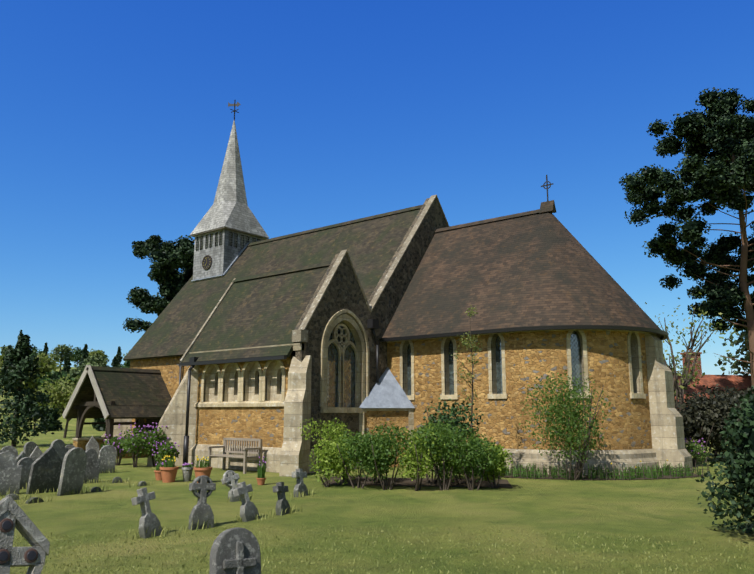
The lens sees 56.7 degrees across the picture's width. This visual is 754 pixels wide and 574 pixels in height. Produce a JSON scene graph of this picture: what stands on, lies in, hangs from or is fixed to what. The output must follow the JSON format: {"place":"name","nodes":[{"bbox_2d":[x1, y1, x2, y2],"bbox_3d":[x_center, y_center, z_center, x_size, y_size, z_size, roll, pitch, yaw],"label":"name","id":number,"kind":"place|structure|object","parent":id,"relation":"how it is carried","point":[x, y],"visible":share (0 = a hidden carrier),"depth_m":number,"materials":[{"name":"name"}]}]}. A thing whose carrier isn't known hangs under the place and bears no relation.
{"place":"outdoors","nodes":[
{"label":"outdoors","id":0,"kind":"place"},
{"bbox_2d":[0,367,94,430],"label":"hill terrain","id":1,"kind":"structure","parent":0,"point":[72,424],"depth_m":78.85,"materials":[{"name":"green plant"}]},
{"bbox_2d":[33,353,62,374],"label":"tree","id":2,"kind":"object","parent":1,"relation":"on","point":[46,364],"visible":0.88,"depth_m":159.02,"materials":[{"name":"green plant"}]},
{"bbox_2d":[37,370,76,392],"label":"tree","id":3,"kind":"object","parent":1,"relation":"on","point":[61,374],"visible":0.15,"depth_m":85.44,"materials":[{"name":"green plant"}]},
{"bbox_2d":[48,344,75,371],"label":"tree","id":4,"kind":"object","parent":1,"relation":"on","point":[61,352],"visible":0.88,"depth_m":278.31,"materials":[{"name":"green plant"}]},
{"bbox_2d":[67,363,99,383],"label":"wood tree","id":5,"kind":"object","parent":1,"relation":"on","point":[74,372],"visible":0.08,"depth_m":88.51,"materials":[{"name":"green plant"}]},
{"bbox_2d":[82,353,109,366],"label":"tree","id":6,"kind":"object","parent":1,"relation":"on","point":[96,359],"visible":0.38,"depth_m":176.85,"materials":[{"name":"green plant"}]},
{"bbox_2d":[91,366,160,372],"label":"porch roof ridge","id":7,"kind":"structure","parent":0,"point":[125,369],"depth_m":27.53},
{"bbox_2d":[232,261,331,281],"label":"roof ridge","id":8,"kind":"structure","parent":0,"point":[295,269],"depth_m":23.43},
{"bbox_2d":[247,205,421,246],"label":"roof ridge","id":9,"kind":"structure","parent":0,"point":[343,223],"depth_m":29.18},
{"bbox_2d":[0,429,753,573],"bbox_3d":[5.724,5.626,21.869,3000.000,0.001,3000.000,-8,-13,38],"label":"lawn","id":10,"kind":"structure","parent":0,"point":[671,509],"depth_m":10.56,"materials":[{"name":"green plant"}]},
{"bbox_2d":[0,451,22,494],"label":"headstone","id":11,"kind":"object","parent":10,"relation":"on","point":[10,472],"visible":0.81,"depth_m":14.45,"materials":[{"name":"stone"}]},
{"bbox_2d":[0,496,49,573],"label":"gravestone","id":12,"kind":"object","parent":10,"relation":"on","point":[13,515],"visible":1,"depth_m":5.05,"materials":[{"name":"stone"}]},
{"bbox_2d":[17,457,34,488],"bbox_3d":[-7.829,4.166,15.576,0.090,0.727,0.431,-9,-9,34],"label":"headstone","id":13,"kind":"object","parent":10,"relation":"on","point":[26,462],"visible":0.42,"depth_m":15.53,"materials":[{"name":"stone"}]},
{"bbox_2d":[0,334,62,446],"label":"conifer","id":14,"kind":"object","parent":10,"relation":"on","point":[22,358],"visible":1,"depth_m":35.01,"materials":[{"name":"green plant"}]},
{"bbox_2d":[26,446,62,493],"bbox_3d":[-7.020,3.902,14.864,0.090,0.998,0.708,-1,-13,34],"label":"headstone","id":15,"kind":"object","parent":10,"relation":"on","point":[46,468],"visible":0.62,"depth_m":14.80,"materials":[{"name":"stone"}]},
{"bbox_2d":[37,373,64,430],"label":"tree","id":16,"kind":"object","parent":10,"relation":"on","point":[56,422],"visible":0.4,"depth_m":64.10,"materials":[{"name":"green plant"}]},
{"bbox_2d":[31,374,79,437],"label":"tree","id":17,"kind":"object","parent":10,"relation":"on","point":[61,396],"visible":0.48,"depth_m":46.14,"materials":[{"name":"green plant"}]},
{"bbox_2d":[50,439,67,461],"bbox_3d":[-8.002,4.343,17.463,0.090,1.046,0.562,-7,-11,30],"label":"headstone","id":18,"kind":"object","parent":10,"relation":"on","point":[58,446],"visible":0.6,"depth_m":17.52,"materials":[{"name":"stone"}]},
{"bbox_2d":[57,447,86,495],"bbox_3d":[-6.317,3.842,14.522,0.090,0.993,0.550,-1,-13,26],"label":"headstone","id":19,"kind":"object","parent":10,"relation":"on","point":[73,467],"visible":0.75,"depth_m":14.46,"materials":[{"name":"stone"}]},
{"bbox_2d":[83,449,100,483],"bbox_3d":[-6.952,4.339,16.856,0.090,0.845,0.520,-15,-23,39],"label":"headstone","id":20,"kind":"object","parent":10,"relation":"on","point":[92,469],"visible":0.62,"depth_m":16.88,"materials":[{"name":"stone"}]},
{"bbox_2d":[98,445,116,473],"bbox_3d":[-7.582,4.851,19.619,0.485,0.809,0.090,14,-17,-40],"label":"headstone","id":21,"kind":"object","parent":10,"relation":"on","point":[107,455],"visible":0.73,"depth_m":19.59,"materials":[{"name":"stone"}]},
{"bbox_2d":[62,365,158,458],"bbox_3d":[-9.954,4.854,27.308,3.265,3.446,3.145,-8,-13,38],"label":"porch frame","id":22,"kind":"object","parent":10,"relation":"on","point":[78,440],"visible":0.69,"depth_m":26.64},
{"bbox_2d":[66,370,171,418],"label":"porch roof","id":23,"kind":"structure","parent":22,"relation":"on","point":[146,395],"depth_m":26.90,"materials":[{"name":"tile"}]},
{"bbox_2d":[100,434,128,465],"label":"porch shrub","id":24,"kind":"object","parent":10,"relation":"on","point":[115,443],"visible":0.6,"depth_m":22.44,"materials":[{"name":"green plant"}]},
{"bbox_2d":[101,419,131,436],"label":"nave buttress","id":25,"kind":"structure","parent":10,"relation":"on","point":[117,430],"depth_m":29.44,"materials":[{"name":"stone"}]},
{"bbox_2d":[118,422,158,466],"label":"porch shrub","id":26,"kind":"object","parent":10,"relation":"on","point":[133,442],"visible":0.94,"depth_m":21.60,"materials":[{"name":"green plant"}]},
{"bbox_2d":[131,487,162,538],"bbox_3d":[-3.161,3.115,9.592,0.100,0.700,0.360,-20,-11,23],"label":"cross gravestone","id":27,"kind":"object","parent":10,"relation":"on","point":[149,520],"visible":0.92,"depth_m":9.55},
{"bbox_2d":[139,425,168,465],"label":"porch shrub","id":28,"kind":"object","parent":10,"relation":"on","point":[159,438],"visible":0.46,"depth_m":22.01,"materials":[{"name":"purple plant"}]},
{"bbox_2d":[0,468,314,539],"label":"lawn tufts","id":29,"kind":"object","parent":10,"relation":"on","point":[240,518],"visible":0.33,"depth_m":13.41,"materials":[{"name":"green plant"}]},
{"bbox_2d":[122,235,194,332],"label":"pine","id":30,"kind":"object","parent":10,"relation":"on","point":[171,257],"visible":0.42,"depth_m":52.59,"materials":[{"name":"green plant"}]},
{"bbox_2d":[130,356,189,434],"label":"nave walls","id":31,"kind":"structure","parent":10,"relation":"on","point":[168,367],"depth_m":28.47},
{"bbox_2d":[193,229,263,281],"bbox_3d":[-7.050,-0.670,33.127,2.200,3.780,2.400,-8,-13,38],"label":"bell turret","id":32,"kind":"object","parent":31,"relation":"on","point":[224,255],"depth_m":32.17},
{"bbox_2d":[196,232,259,250],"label":"belfry louvres","id":33,"kind":"object","parent":32,"relation":"attached to","point":[230,241],"visible":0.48,"depth_m":32.44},
{"bbox_2d":[190,120,268,237],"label":"spire","id":34,"kind":"structure","parent":32,"relation":"on","point":[229,208],"depth_m":33.16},
{"bbox_2d":[123,209,419,360],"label":"nave roof","id":35,"kind":"structure","parent":31,"relation":"on","point":[371,246],"depth_m":29.14,"materials":[{"name":"tile"}]},
{"bbox_2d":[152,441,179,464],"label":"porch shrub","id":36,"kind":"object","parent":10,"relation":"on","point":[166,448],"visible":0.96,"depth_m":20.93,"materials":[{"name":"green plant"}]},
{"bbox_2d":[160,455,178,482],"bbox_3d":[-5.086,4.431,17.055,0.454,0.646,0.476,-8,-13,38],"label":"flower pot","id":37,"kind":"object","parent":10,"relation":"on","point":[168,469],"visible":1,"depth_m":16.92,"materials":[{"name":"ceramic"}]},
{"bbox_2d":[147,365,198,465],"bbox_3d":[-6.558,4.144,22.652,1.450,3.195,0.600,1,-10,-6],"label":"buttress","id":38,"kind":"object","parent":10,"relation":"on","point":[174,419],"visible":0.48,"depth_m":22.35,"materials":[{"name":"stone"}]},
{"bbox_2d":[188,475,215,529],"bbox_3d":[-2.589,3.195,10.333,0.390,0.792,0.110,14,-26,-39],"label":"cross gravestone","id":39,"kind":"object","parent":10,"relation":"on","point":[201,512],"visible":0.96,"depth_m":10.29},
{"bbox_2d":[193,456,212,482],"bbox_3d":[-4.221,4.414,16.968,0.454,0.650,0.460,-8,-13,38],"label":"flower pot","id":40,"kind":"object","parent":10,"relation":"on","point":[203,469],"visible":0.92,"depth_m":16.85,"materials":[{"name":"ceramic"}]},
{"bbox_2d":[221,470,239,501],"bbox_3d":[-2.772,3.849,13.457,0.100,0.648,0.390,-30,-15,29],"label":"cross gravestone","id":41,"kind":"object","parent":10,"relation":"on","point":[230,479],"visible":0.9,"depth_m":13.40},
{"bbox_2d":[207,438,261,473],"bbox_3d":[-4.116,4.840,20.127,1.660,0.930,0.650,-8,-13,38],"label":"garden bench","id":42,"kind":"object","parent":10,"relation":"on","point":[246,451],"visible":0.96,"depth_m":20.27,"materials":[{"name":"brown wood"}]},
{"bbox_2d":[189,444,280,472],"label":"wall plinth","id":43,"kind":"structure","parent":10,"relation":"on","point":[271,455],"depth_m":20.79,"materials":[{"name":"stone"}]},
{"bbox_2d":[209,527,260,573],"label":"headstone","id":44,"kind":"object","parent":10,"relation":"on","point":[235,550],"visible":1,"depth_m":5.91,"materials":[{"name":"stone"}]},
{"bbox_2d":[195,351,294,447],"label":"aisle walls","id":45,"kind":"structure","parent":10,"relation":"on","point":[215,425],"depth_m":21.27,"materials":[{"name":"stone"}]},
{"bbox_2d":[182,357,198,466],"bbox_3d":[-5.915,3.941,22.161,0.240,3.420,0.381,-8,-13,38],"label":"downpipe","id":46,"kind":"object","parent":45,"relation":"attached to","point":[186,438],"visible":0.79,"depth_m":22.01,"materials":[{"name":"black metal"}]},
{"bbox_2d":[201,364,220,401],"bbox_3d":[-5.247,2.984,22.204,0.960,1.338,0.085,-8,-13,38],"label":"window surround","id":47,"kind":"object","parent":45,"relation":"attached to","point":[203,381],"visible":0.65,"depth_m":22.34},
{"bbox_2d":[220,363,240,401],"bbox_3d":[-4.506,2.879,21.620,0.960,1.338,0.085,-8,-13,38],"label":"window surround","id":48,"kind":"object","parent":45,"relation":"attached to","point":[222,378],"visible":0.75,"depth_m":21.75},
{"bbox_2d":[179,355,286,365],"bbox_3d":[-4.507,2.262,21.273,4.900,0.100,0.110,-8,-13,38],"label":"gutter","id":49,"kind":"object","parent":45,"relation":"attached to","point":[236,360],"visible":1,"depth_m":21.04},
{"bbox_2d":[194,401,283,406],"bbox_3d":[-4.138,3.556,21.209,5.170,0.160,0.170,-8,-13,38],"label":"aisle string","id":50,"kind":"object","parent":45,"relation":"attached to","point":[244,404],"visible":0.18,"depth_m":21.06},
{"bbox_2d":[240,361,262,401],"bbox_3d":[-3.756,2.773,21.029,0.960,1.338,0.085,-8,-13,38],"label":"window surround","id":51,"kind":"object","parent":45,"relation":"attached to","point":[242,384],"visible":0.71,"depth_m":21.16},
{"bbox_2d":[181,266,328,362],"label":"aisle roof","id":52,"kind":"structure","parent":45,"relation":"on","point":[266,311],"depth_m":22.32,"materials":[{"name":"tile"}]},
{"bbox_2d":[180,278,235,361],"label":"roof verge","id":53,"kind":"structure","parent":52,"relation":"on","point":[206,322],"depth_m":23.87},
{"bbox_2d":[189,343,303,353],"bbox_3d":[-4.130,1.983,21.478,5.100,0.200,0.180,-8,-13,38],"label":"aisle eave band","id":54,"kind":"object","parent":52,"relation":"on","point":[297,346],"visible":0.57,"depth_m":20.66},
{"bbox_2d":[262,360,285,400],"bbox_3d":[-2.999,2.666,20.433,0.960,1.338,0.085,-8,-13,38],"label":"window surround","id":55,"kind":"object","parent":45,"relation":"attached to","point":[264,379],"visible":0.77,"depth_m":20.55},
{"bbox_2d":[292,329,307,341],"bbox_3d":[-2.213,1.413,20.062,0.360,0.340,0.280,-8,-13,38],"label":"kneeler stone","id":56,"kind":"object","parent":45,"relation":"on","point":[300,335],"visible":0.86,"depth_m":19.95,"materials":[{"name":"stone"}]},
{"bbox_2d":[233,481,259,521],"bbox_3d":[-2.073,3.412,11.058,0.100,0.640,0.420,-22,-12,18],"label":"cross gravestone","id":57,"kind":"object","parent":10,"relation":"on","point":[248,510],"visible":0.88,"depth_m":11.01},
{"bbox_2d":[255,456,267,484],"bbox_3d":[-2.690,4.297,16.431,0.285,0.690,0.452,-4,-11,20],"label":"flower pot","id":58,"kind":"object","parent":10,"relation":"on","point":[261,478],"visible":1,"depth_m":16.35,"materials":[{"name":"ceramic"}]},
{"bbox_2d":[272,482,289,515],"bbox_3d":[-1.598,3.567,11.732,0.110,0.560,0.360,-17,-21,17],"label":"cross gravestone","id":59,"kind":"object","parent":10,"relation":"on","point":[280,488],"visible":0.92,"depth_m":11.67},
{"bbox_2d":[279,355,311,476],"bbox_3d":[-2.236,3.504,19.324,0.520,3.275,1.150,-2,-10,10],"label":"buttress","id":60,"kind":"object","parent":10,"relation":"on","point":[294,452],"visible":0.79,"depth_m":19.08,"materials":[{"name":"stone"}]},
{"bbox_2d":[291,469,307,496],"bbox_3d":[-1.563,3.998,14.200,0.110,0.580,0.420,-16,-21,24],"label":"cross gravestone","id":61,"kind":"object","parent":10,"relation":"on","point":[299,475],"visible":0.88,"depth_m":14.15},
{"bbox_2d":[298,418,349,479],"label":"shrub","id":62,"kind":"object","parent":10,"relation":"on","point":[326,434],"visible":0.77,"depth_m":17.84,"materials":[{"name":"green plant"}]},
{"bbox_2d":[308,438,357,486],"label":"shrub","id":63,"kind":"object","parent":10,"relation":"on","point":[329,459],"visible":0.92,"depth_m":15.91,"materials":[{"name":"green plant"}]},
{"bbox_2d":[334,430,386,487],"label":"shrub","id":64,"kind":"object","parent":10,"relation":"on","point":[361,448],"visible":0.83,"depth_m":15.51,"materials":[{"name":"green plant"}]},
{"bbox_2d":[291,198,447,450],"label":"gable wall","id":65,"kind":"structure","parent":10,"relation":"on","point":[343,291],"depth_m":22.01,"materials":[{"name":"stone"}]},
{"bbox_2d":[327,321,355,406],"bbox_3d":[-1.160,2.334,21.421,0.030,2.680,1.640,-8,-13,38],"label":"window glass","id":66,"kind":"object","parent":65,"relation":"attached to","point":[349,380],"visible":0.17,"depth_m":21.47,"materials":[{"name":"glass"}]},
{"bbox_2d":[328,324,358,406],"bbox_3d":[-1.101,2.390,21.363,0.080,2.550,1.580,-8,-13,38],"label":"tracery window","id":67,"kind":"structure","parent":65,"relation":"attached to","point":[341,347],"depth_m":21.41,"materials":[{"name":"stone"}]},
{"bbox_2d":[321,407,366,412],"bbox_3d":[-0.961,3.704,21.013,0.140,0.160,2.100,-8,-13,38],"label":"window sill","id":68,"kind":"structure","parent":65,"relation":"attached to","point":[342,410],"depth_m":20.82,"materials":[{"name":"stone"}]},
{"bbox_2d":[320,309,368,406],"bbox_3d":[-0.957,2.151,21.289,0.090,2.994,2.180,-8,-13,38],"label":"hood window","id":69,"kind":"structure","parent":65,"relation":"attached to","point":[338,313],"depth_m":21.03,"materials":[{"name":"stone"}]},
{"bbox_2d":[324,314,365,406],"bbox_3d":[-0.988,2.229,21.300,0.070,2.844,1.920,-8,-13,38],"label":"window frame","id":70,"kind":"object","parent":65,"relation":"attached to","point":[340,318],"visible":0.73,"depth_m":21.49,"materials":[{"name":"stone"}]},
{"bbox_2d":[367,319,378,382],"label":"downpipe","id":71,"kind":"structure","parent":65,"relation":"attached to","point":[372,324],"depth_m":22.31,"materials":[{"name":"black metal"}]},
{"bbox_2d":[298,195,449,329],"bbox_3d":[1.271,-0.783,24.807,0.250,5.864,11.120,-8,-13,38],"label":"gable coping","id":72,"kind":"object","parent":65,"relation":"attached to","point":[329,278],"visible":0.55,"depth_m":22.83,"materials":[{"name":"stone"}]},
{"bbox_2d":[355,421,415,489],"bbox_3d":[0.234,3.751,15.509,1.481,1.516,1.194,-8,-13,38],"label":"shrub","id":73,"kind":"object","parent":10,"relation":"on","point":[387,450],"visible":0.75,"depth_m":15.34,"materials":[{"name":"green plant"}]},
{"bbox_2d":[364,411,408,466],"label":"vestry lean to walls","id":74,"kind":"structure","parent":10,"relation":"on","point":[373,418],"depth_m":21.77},
{"bbox_2d":[360,367,414,408],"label":"small pyramidal roof","id":75,"kind":"structure","parent":74,"relation":"on","point":[390,396],"depth_m":22.02,"materials":[{"name":"metal"}]},
{"bbox_2d":[321,477,512,487],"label":"shrub bed soil","id":76,"kind":"structure","parent":10,"relation":"on","point":[504,483],"depth_m":16.77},
{"bbox_2d":[400,419,461,483],"bbox_3d":[1.301,3.897,16.463,1.316,1.560,1.367,6,-12,-31],"label":"shrub","id":77,"kind":"object","parent":76,"relation":"on","point":[426,474],"visible":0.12,"depth_m":16.49,"materials":[{"name":"green plant"}]},
{"bbox_2d":[422,397,483,479],"bbox_3d":[1.868,3.817,17.486,1.665,2.081,1.548,-8,-13,38],"label":"shrub","id":78,"kind":"object","parent":76,"relation":"on","point":[443,416],"visible":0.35,"depth_m":17.37,"materials":[{"name":"green plant"}]},
{"bbox_2d":[437,429,487,483],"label":"shrub","id":79,"kind":"object","parent":76,"relation":"on","point":[458,481],"visible":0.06,"depth_m":16.49,"materials":[{"name":"green plant"}]},
{"bbox_2d":[449,305,482,479],"bbox_3d":[2.347,2.659,17.723,0.793,4.478,0.783,-8,-13,38],"label":"sapling tree","id":80,"kind":"object","parent":76,"relation":"on","point":[466,344],"visible":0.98,"depth_m":17.82,"materials":[{"name":"green plant"}]},
{"bbox_2d":[478,443,513,487],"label":"shrub","id":81,"kind":"object","parent":76,"relation":"on","point":[500,467],"visible":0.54,"depth_m":15.59,"materials":[{"name":"green plant"}]},
{"bbox_2d":[389,424,447,490],"bbox_3d":[0.903,3.763,15.428,1.371,1.460,1.175,-8,-13,38],"label":"shrub","id":82,"kind":"object","parent":10,"relation":"on","point":[417,464],"visible":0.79,"depth_m":15.17,"materials":[{"name":"green plant"}]},
{"bbox_2d":[411,423,476,490],"bbox_3d":[1.476,3.736,15.444,1.329,1.520,1.525,-8,-13,38],"label":"shrub","id":83,"kind":"object","parent":10,"relation":"on","point":[448,459],"visible":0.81,"depth_m":15.33,"materials":[{"name":"green plant"}]},
{"bbox_2d":[452,434,500,489],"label":"shrub","id":84,"kind":"object","parent":10,"relation":"on","point":[481,453],"visible":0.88,"depth_m":15.20,"materials":[{"name":"green plant"}]},
{"bbox_2d":[406,448,658,474],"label":"wall plinth","id":85,"kind":"structure","parent":10,"relation":"on","point":[616,458],"depth_m":19.09,"materials":[{"name":"stone"}]},
{"bbox_2d":[518,370,612,479],"bbox_3d":[4.739,3.530,17.883,2.152,2.793,2.475,-8,-13,38],"label":"shrub","id":86,"kind":"object","parent":10,"relation":"on","point":[571,412],"visible":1,"depth_m":17.68,"materials":[{"name":"green plant"}]},
{"bbox_2d":[645,332,692,472],"bbox_3d":[8.343,3.236,20.233,1.030,4.125,0.740,-8,-13,38],"label":"buttress","id":87,"kind":"object","parent":10,"relation":"on","point":[667,431],"visible":0.71,"depth_m":19.94,"materials":[{"name":"stone"}]},
{"bbox_2d":[663,339,704,411],"bbox_3d":[11.328,4.378,26.907,2.646,4.682,2.535,-8,-13,38],"label":"tree","id":88,"kind":"object","parent":10,"relation":"on","point":[683,385],"visible":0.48,"depth_m":26.56,"materials":[{"name":"green plant"}]},
{"bbox_2d":[619,87,753,385],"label":"scots pine","id":89,"kind":"object","parent":10,"relation":"on","point":[722,173],"visible":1,"depth_m":41.21,"materials":[{"name":"green plant"}]},
{"bbox_2d":[645,292,735,443],"bbox_3d":[16.371,4.688,38.740,6.811,8.251,5.744,1,-10,-5],"label":"bare tree","id":90,"kind":"object","parent":10,"relation":"on","point":[691,351],"visible":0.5,"depth_m":38.00,"materials":[{"name":"brown plant"}]},
{"bbox_2d":[680,349,704,436],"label":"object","id":91,"kind":"structure","parent":10,"relation":"on","point":[696,366],"depth_m":52.35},
{"bbox_2d":[685,438,709,465],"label":"flowering plant","id":92,"kind":"object","parent":10,"relation":"on","point":[691,448],"visible":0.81,"depth_m":21.95,"materials":[{"name":"green plant"}]},
{"bbox_2d":[675,396,736,462],"bbox_3d":[11.322,4.892,24.023,2.451,2.288,2.378,-8,-13,38],"label":"copper shrub","id":93,"kind":"object","parent":10,"relation":"on","point":[691,425],"visible":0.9,"depth_m":23.73,"materials":[{"name":"brown plant"}]},
{"bbox_2d":[687,387,743,458],"bbox_3d":[12.251,4.791,24.451,2.586,2.631,2.842,-8,-13,38],"label":"copper shrub","id":94,"kind":"object","parent":10,"relation":"on","point":[729,396],"visible":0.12,"depth_m":24.69,"materials":[{"name":"brown plant"}]},
{"bbox_2d":[696,385,753,532],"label":"yew bush","id":95,"kind":"object","parent":10,"relation":"on","point":[742,477],"visible":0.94,"depth_m":9.36,"materials":[{"name":"green plant"}]},
{"bbox_2d":[703,397,752,460],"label":"copper shrub","id":96,"kind":"object","parent":10,"relation":"on","point":[729,405],"visible":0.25,"depth_m":23.72,"materials":[{"name":"brown plant"}]},
{"bbox_2d":[714,324,750,375],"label":"tree","id":97,"kind":"object","parent":10,"relation":"on","point":[737,363],"visible":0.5,"depth_m":53.73,"materials":[{"name":"green plant"}]},
{"bbox_2d":[0,0,753,374],"label":"sky","id":98,"kind":"structure","parent":0,"point":[116,118],"materials":[{"name":"blue"}]},
{"bbox_2d":[10,524,753,573],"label":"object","id":99,"kind":"structure","parent":0,"point":[462,555],"depth_m":8.37,"materials":[{"name":"green plant"}]},
{"bbox_2d":[434,209,539,232],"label":"roof ridge","id":100,"kind":"structure","parent":0,"point":[489,220],"depth_m":24.64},
{"bbox_2d":[387,330,651,449],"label":"chancel walls","id":101,"kind":"structure","parent":0,"point":[530,357],"depth_m":19.84,"materials":[{"name":"stone"}]},
{"bbox_2d":[400,341,413,394],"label":"window surround","id":102,"kind":"object","parent":101,"relation":"attached to","point":[401,364],"visible":0.67,"depth_m":22.39,"materials":[{"name":"stone"}]},
{"bbox_2d":[441,337,456,394],"bbox_3d":[2.221,2.343,21.428,0.560,1.906,0.062,-8,-13,38],"label":"window surround","id":103,"kind":"object","parent":101,"relation":"attached to","point":[443,376],"visible":0.65,"depth_m":21.41,"materials":[{"name":"stone"}]},
{"bbox_2d":[449,340,453,394],"bbox_3d":[2.381,2.425,21.616,0.400,1.810,0.030,-8,-13,38],"label":"window pane","id":104,"kind":"structure","parent":101,"relation":"attached to","point":[451,375],"depth_m":21.63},
{"bbox_2d":[488,334,505,393],"bbox_3d":[3.510,2.160,20.413,0.560,1.906,0.062,-8,-13,38],"label":"window surround","id":105,"kind":"object","parent":101,"relation":"attached to","point":[490,368],"visible":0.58,"depth_m":20.38,"materials":[{"name":"stone"}]},
{"bbox_2d":[495,335,502,393],"bbox_3d":[3.670,2.243,20.601,0.400,1.810,0.030,-8,-13,38],"label":"window pane","id":106,"kind":"structure","parent":101,"relation":"attached to","point":[499,367],"depth_m":20.62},
{"bbox_2d":[387,329,655,342],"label":"chancel cornice","id":107,"kind":"structure","parent":101,"relation":"attached to","point":[527,331],"depth_m":20.15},
{"bbox_2d":[379,325,668,341],"bbox_3d":[5.306,1.764,22.903,7.930,0.100,6.860,-8,-13,38],"label":"chancel gutter","id":108,"kind":"object","parent":107,"relation":"attached to","point":[665,334],"visible":0.71,"depth_m":19.86,"materials":[{"name":"metal"}]},
{"bbox_2d":[382,212,662,337],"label":"roof","id":109,"kind":"structure","parent":101,"relation":"on","point":[543,269],"depth_m":21.87,"materials":[{"name":"tile"}]},
{"bbox_2d":[566,330,588,392],"bbox_3d":[5.590,2.016,19.614,0.560,1.906,0.302,0,-10,3],"label":"window surround","id":110,"kind":"object","parent":101,"relation":"attached to","point":[575,353],"depth_m":19.60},
{"bbox_2d":[627,332,643,393],"bbox_3d":[7.362,2.081,19.975,0.062,1.906,0.560,-15,-18,55],"label":"window surround","id":111,"kind":"object","parent":101,"relation":"attached to","point":[630,361],"visible":0.6,"depth_m":19.93,"materials":[{"name":"stone"}]},
{"bbox_2d":[434,470,703,479],"bbox_3d":[5.081,5.086,18.936,7.640,0.001,2.860,-2,-10,12],"label":"soil bed","id":112,"kind":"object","parent":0,"point":[597,478],"depth_m":18.08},
{"bbox_2d":[430,460,708,479],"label":"apse bed plants","id":113,"kind":"object","parent":112,"relation":"on","point":[647,474],"visible":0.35,"depth_m":18.18,"materials":[{"name":"green plant"}]},
{"bbox_2d":[675,375,750,401],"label":"house roof","id":114,"kind":"structure","parent":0,"point":[739,382],"depth_m":51.98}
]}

